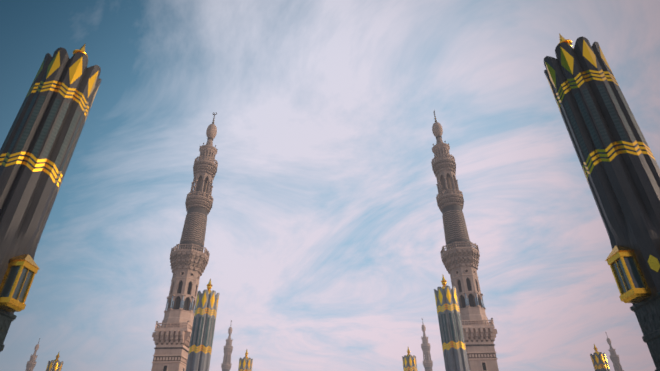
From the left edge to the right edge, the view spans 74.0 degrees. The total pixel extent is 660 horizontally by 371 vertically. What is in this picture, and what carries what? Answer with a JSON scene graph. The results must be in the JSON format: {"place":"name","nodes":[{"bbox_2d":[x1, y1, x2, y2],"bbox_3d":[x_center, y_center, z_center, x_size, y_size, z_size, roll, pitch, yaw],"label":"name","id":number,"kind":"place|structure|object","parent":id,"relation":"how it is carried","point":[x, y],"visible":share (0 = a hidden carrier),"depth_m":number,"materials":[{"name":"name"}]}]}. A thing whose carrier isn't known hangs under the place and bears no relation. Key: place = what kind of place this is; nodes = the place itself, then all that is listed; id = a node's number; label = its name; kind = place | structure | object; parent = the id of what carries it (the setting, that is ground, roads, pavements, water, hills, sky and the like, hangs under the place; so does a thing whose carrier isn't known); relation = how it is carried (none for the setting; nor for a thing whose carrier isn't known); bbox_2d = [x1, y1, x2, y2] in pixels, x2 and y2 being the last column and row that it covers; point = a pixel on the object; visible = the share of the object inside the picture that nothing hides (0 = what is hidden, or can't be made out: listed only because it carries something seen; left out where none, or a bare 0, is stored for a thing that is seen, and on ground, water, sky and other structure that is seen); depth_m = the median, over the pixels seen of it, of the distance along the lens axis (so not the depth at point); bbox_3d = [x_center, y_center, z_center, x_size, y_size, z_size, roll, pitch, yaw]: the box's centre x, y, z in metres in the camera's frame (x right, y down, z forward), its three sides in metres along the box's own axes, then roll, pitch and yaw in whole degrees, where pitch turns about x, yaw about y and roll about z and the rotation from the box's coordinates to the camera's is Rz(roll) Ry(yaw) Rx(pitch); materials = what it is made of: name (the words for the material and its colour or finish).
{"place":"outdoors","nodes":[
{"label":"outdoors","id":0,"kind":"place"},
{"bbox_2d":[0,0,659,370],"label":"sky","id":1,"kind":"structure","parent":0,"point":[324,241],"materials":[{"name":"blue"}]},
{"bbox_3d":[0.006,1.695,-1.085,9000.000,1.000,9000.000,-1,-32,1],"label":"ground","id":2,"kind":"structure","parent":0,"visible":0},
{"bbox_2d":[25,338,39,370],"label":"minaret","id":3,"kind":"object","parent":2,"relation":"on","point":[31,364],"depth_m":401.70,"materials":[{"name":"stone"}]},
{"bbox_2d":[0,44,100,351],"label":"umbrella","id":4,"kind":"object","parent":2,"relation":"on","point":[37,149],"depth_m":21.25,"materials":[{"name":"fabric"}]},
{"bbox_2d":[46,353,63,370],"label":"umbrella","id":5,"kind":"object","parent":2,"relation":"on","point":[56,364],"depth_m":96.39,"materials":[{"name":"metal"}]},
{"bbox_2d":[151,112,217,370],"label":"minaret","id":6,"kind":"object","parent":2,"relation":"on","point":[189,260],"depth_m":117.42,"materials":[{"name":"stone"}]},
{"bbox_2d":[186,278,219,370],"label":"umbrella","id":7,"kind":"object","parent":2,"relation":"on","point":[201,339],"depth_m":56.14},
{"bbox_2d":[221,321,232,370],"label":"minaret","id":8,"kind":"object","parent":2,"relation":"on","point":[227,364],"depth_m":352.79,"materials":[{"name":"stone"}]},
{"bbox_2d":[238,350,252,370],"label":"umbrella","id":9,"kind":"object","parent":2,"relation":"on","point":[245,363],"depth_m":95.48,"materials":[{"name":"metal"}]},
{"bbox_2d":[402,347,416,370],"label":"umbrella","id":10,"kind":"object","parent":2,"relation":"on","point":[409,362],"depth_m":94.78,"materials":[{"name":"metal"}]},
{"bbox_2d":[421,318,432,370],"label":"minaret","id":11,"kind":"object","parent":2,"relation":"on","point":[427,361],"depth_m":351.58,"materials":[{"name":"stone"}]},
{"bbox_2d":[434,276,469,370],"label":"umbrella","id":12,"kind":"object","parent":2,"relation":"on","point":[451,333],"depth_m":55.49,"materials":[{"name":"fabric"}]},
{"bbox_2d":[431,110,498,370],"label":"minaret","id":13,"kind":"object","parent":2,"relation":"on","point":[460,255],"depth_m":118.03,"materials":[{"name":"stone"}]},
{"bbox_2d":[590,344,609,370],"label":"umbrella","id":14,"kind":"object","parent":2,"relation":"on","point":[599,361],"depth_m":94.01,"materials":[{"name":"metal"}]},
{"bbox_2d":[544,33,659,370],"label":"umbrella","id":15,"kind":"object","parent":2,"relation":"on","point":[619,165],"depth_m":20.30,"materials":[{"name":"fabric"}]},
{"bbox_2d":[607,336,623,370],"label":"minaret","id":16,"kind":"object","parent":2,"relation":"on","point":[614,358],"depth_m":398.16,"materials":[{"name":"stone"}]}
]}

